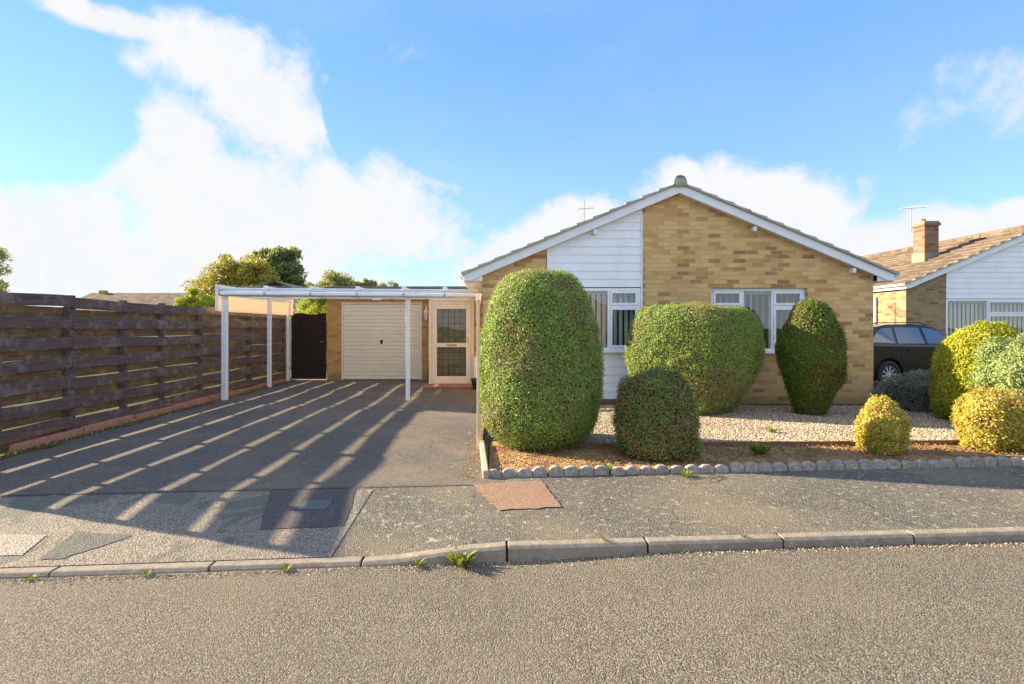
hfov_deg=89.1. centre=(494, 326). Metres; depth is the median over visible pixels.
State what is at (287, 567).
weed
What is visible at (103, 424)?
edging block
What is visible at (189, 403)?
edging block
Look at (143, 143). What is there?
sky
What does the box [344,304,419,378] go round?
garage door
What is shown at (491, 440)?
grass plot
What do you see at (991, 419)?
clipped shrub
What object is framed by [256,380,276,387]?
edging block
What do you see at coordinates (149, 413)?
edging block
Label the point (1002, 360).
juniper bush
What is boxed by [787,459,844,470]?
scalloped edging
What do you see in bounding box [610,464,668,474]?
scalloped edging
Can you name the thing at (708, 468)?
scalloped edging
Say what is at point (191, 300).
lime tree
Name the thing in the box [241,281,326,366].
tree
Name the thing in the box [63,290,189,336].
distant bungalow
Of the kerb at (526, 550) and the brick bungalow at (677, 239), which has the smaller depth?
the kerb at (526, 550)
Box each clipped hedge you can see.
[475,266,605,452]
[624,300,767,415]
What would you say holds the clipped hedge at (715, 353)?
on the gravel at (763, 418)
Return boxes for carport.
[215,284,481,399]
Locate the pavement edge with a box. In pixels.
[487,466,1023,482]
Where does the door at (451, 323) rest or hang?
in the entrance porch
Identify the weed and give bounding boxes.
[137,569,152,575]
[277,563,292,572]
[411,558,425,567]
[442,544,477,566]
[596,463,613,469]
[676,469,692,476]
[747,442,772,454]
[763,426,778,432]
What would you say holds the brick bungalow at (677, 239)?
on the grass plot
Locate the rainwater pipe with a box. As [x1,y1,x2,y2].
[475,294,480,303]
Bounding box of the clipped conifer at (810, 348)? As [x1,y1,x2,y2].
[774,298,848,415]
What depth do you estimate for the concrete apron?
3.71 m
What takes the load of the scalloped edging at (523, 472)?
on the pavement edge
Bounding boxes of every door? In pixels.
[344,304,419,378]
[432,304,470,382]
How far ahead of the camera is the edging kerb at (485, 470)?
5.16 m
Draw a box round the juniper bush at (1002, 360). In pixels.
[964,332,1023,389]
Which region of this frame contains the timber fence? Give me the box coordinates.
[0,291,285,451]
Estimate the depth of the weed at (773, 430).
6.75 m
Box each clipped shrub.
[610,366,704,462]
[853,394,912,455]
[949,386,1023,453]
[1005,387,1023,398]
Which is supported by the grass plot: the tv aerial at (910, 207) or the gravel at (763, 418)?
the gravel at (763, 418)
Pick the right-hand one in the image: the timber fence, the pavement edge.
the pavement edge
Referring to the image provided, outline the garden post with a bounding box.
[476,300,479,447]
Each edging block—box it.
[9,428,82,450]
[80,415,133,432]
[134,406,171,418]
[171,396,208,409]
[208,390,235,400]
[236,386,257,393]
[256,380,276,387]
[276,377,291,382]
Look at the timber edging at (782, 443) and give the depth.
6.07 m
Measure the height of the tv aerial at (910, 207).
0.850 m
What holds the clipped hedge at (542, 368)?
on the soil bed
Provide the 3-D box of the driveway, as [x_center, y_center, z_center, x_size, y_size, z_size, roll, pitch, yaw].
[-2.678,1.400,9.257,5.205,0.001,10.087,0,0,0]
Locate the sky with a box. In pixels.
[0,0,1023,306]
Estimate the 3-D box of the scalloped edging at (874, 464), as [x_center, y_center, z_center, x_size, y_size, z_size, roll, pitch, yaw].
[3.732,1.368,5.153,0.576,0.116,0.063,0,-3,-5]
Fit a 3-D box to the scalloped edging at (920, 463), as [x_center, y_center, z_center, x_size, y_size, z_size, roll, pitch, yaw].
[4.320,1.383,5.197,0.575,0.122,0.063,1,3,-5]
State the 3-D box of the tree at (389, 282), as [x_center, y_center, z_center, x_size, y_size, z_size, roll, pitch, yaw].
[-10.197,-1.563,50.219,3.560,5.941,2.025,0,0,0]
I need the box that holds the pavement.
[0,472,1023,567]
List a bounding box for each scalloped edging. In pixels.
[489,466,546,477]
[548,465,608,475]
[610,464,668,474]
[669,464,728,472]
[728,461,786,471]
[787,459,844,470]
[844,459,900,469]
[900,459,954,468]
[954,456,1010,466]
[1010,457,1023,465]
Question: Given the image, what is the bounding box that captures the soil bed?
[489,441,1023,473]
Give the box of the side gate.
[291,313,326,378]
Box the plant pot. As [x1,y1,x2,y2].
[470,378,476,389]
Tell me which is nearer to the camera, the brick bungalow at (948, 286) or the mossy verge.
the mossy verge
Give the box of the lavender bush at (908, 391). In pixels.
[866,368,932,412]
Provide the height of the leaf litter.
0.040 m
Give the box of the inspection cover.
[295,499,334,509]
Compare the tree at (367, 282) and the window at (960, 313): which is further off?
the tree at (367, 282)
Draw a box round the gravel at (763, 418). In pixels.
[585,405,957,442]
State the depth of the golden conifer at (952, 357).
7.47 m
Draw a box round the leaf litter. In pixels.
[453,424,1020,479]
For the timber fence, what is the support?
on the grass plot
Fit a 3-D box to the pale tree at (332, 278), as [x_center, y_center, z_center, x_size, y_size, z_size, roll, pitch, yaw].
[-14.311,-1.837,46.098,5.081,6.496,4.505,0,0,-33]
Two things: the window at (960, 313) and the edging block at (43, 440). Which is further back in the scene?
the window at (960, 313)
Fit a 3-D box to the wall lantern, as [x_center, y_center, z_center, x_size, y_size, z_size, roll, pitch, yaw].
[-1.800,-0.365,13.646,0.150,0.409,0.194,0,0,0]
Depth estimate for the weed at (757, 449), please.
5.58 m
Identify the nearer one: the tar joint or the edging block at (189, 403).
the tar joint
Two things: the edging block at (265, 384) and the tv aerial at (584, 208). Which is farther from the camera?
the tv aerial at (584, 208)
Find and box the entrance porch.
[423,287,482,388]
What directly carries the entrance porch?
attached to the brick bungalow at (677, 239)
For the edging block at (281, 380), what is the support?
on the mossy verge
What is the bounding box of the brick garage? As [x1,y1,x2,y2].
[324,286,465,379]
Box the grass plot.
[2,333,873,473]
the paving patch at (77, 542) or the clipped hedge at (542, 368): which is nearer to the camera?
the paving patch at (77, 542)
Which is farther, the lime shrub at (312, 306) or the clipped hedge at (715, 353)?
the lime shrub at (312, 306)
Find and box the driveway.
[0,378,488,495]
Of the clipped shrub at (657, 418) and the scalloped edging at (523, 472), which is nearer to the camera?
the scalloped edging at (523, 472)
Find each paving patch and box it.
[0,534,45,555]
[41,531,131,558]
[260,488,355,528]
[472,481,561,509]
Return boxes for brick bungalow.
[458,175,900,403]
[862,219,1023,334]
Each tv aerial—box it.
[579,200,591,220]
[899,206,925,232]
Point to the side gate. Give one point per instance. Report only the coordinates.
(308, 346)
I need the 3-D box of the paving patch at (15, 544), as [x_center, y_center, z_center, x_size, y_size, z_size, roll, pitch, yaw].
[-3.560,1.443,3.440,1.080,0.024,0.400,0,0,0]
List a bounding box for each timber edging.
[480,420,484,439]
[554,440,960,448]
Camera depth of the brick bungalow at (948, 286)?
14.40 m
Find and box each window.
[583,287,640,352]
[711,288,804,353]
[946,299,1023,334]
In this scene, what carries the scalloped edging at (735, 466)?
on the pavement edge
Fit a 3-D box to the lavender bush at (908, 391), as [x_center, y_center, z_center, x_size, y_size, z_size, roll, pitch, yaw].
[6.808,1.165,8.603,1.099,0.984,1.125,0,0,38]
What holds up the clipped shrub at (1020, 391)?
on the soil bed
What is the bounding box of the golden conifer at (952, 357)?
[928,320,1022,419]
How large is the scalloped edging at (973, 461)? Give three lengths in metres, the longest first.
0.576 x 0.127 x 0.057 m
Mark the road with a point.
(936, 614)
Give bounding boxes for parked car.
[873,322,948,385]
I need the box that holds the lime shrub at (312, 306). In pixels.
[290,285,326,353]
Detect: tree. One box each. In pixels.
[0,246,14,291]
[173,287,234,335]
[178,253,281,315]
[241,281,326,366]
[250,245,308,287]
[305,268,357,287]
[355,278,377,285]
[377,280,399,285]
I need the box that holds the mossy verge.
[0,380,293,458]
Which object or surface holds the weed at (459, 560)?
on the road
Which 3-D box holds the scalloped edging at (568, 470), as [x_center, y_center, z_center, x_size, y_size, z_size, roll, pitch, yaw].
[0.792,1.365,4.923,0.576,0.127,0.057,-1,2,-5]
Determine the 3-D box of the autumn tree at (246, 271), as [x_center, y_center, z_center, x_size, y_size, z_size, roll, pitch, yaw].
[-15.295,-1.532,30.812,6.484,5.896,3.720,0,0,0]
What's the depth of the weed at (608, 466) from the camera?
5.00 m
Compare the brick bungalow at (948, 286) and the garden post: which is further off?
the brick bungalow at (948, 286)
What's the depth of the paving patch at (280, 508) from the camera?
4.03 m
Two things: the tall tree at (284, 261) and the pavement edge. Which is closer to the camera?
the pavement edge
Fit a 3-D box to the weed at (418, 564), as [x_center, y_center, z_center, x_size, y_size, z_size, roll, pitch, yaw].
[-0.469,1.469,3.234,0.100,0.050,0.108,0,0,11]
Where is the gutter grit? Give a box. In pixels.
[0,541,1023,586]
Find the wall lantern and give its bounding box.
[424,305,428,320]
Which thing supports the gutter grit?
on the road
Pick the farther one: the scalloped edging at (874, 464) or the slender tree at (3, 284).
the slender tree at (3, 284)
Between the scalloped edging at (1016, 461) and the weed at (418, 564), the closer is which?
the weed at (418, 564)
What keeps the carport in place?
on the driveway
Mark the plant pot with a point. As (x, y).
(474, 382)
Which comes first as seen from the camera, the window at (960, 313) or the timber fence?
the timber fence
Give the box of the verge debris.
[0,381,289,457]
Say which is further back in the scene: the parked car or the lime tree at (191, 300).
the lime tree at (191, 300)
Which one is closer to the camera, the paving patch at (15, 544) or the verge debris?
the paving patch at (15, 544)
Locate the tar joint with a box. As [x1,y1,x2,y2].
[0,484,471,495]
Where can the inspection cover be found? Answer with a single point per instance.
(317, 504)
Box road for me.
[0,541,1023,683]
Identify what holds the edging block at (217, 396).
on the mossy verge
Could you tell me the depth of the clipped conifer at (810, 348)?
7.94 m
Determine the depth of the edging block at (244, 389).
11.22 m
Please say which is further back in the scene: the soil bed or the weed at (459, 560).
the soil bed
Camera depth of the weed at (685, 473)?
4.89 m
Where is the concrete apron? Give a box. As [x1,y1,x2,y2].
[0,489,372,567]
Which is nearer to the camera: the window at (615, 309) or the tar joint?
the tar joint
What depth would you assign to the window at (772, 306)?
9.52 m
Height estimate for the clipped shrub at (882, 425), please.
0.730 m
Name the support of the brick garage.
on the grass plot
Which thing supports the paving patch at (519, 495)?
on the pavement
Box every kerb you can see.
[0,527,1023,578]
[480,440,488,478]
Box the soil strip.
[600,404,864,405]
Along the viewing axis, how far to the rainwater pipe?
9.80 m
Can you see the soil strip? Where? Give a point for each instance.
(772, 404)
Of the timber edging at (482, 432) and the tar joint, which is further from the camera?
the timber edging at (482, 432)
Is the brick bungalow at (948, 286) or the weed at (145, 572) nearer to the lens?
the weed at (145, 572)

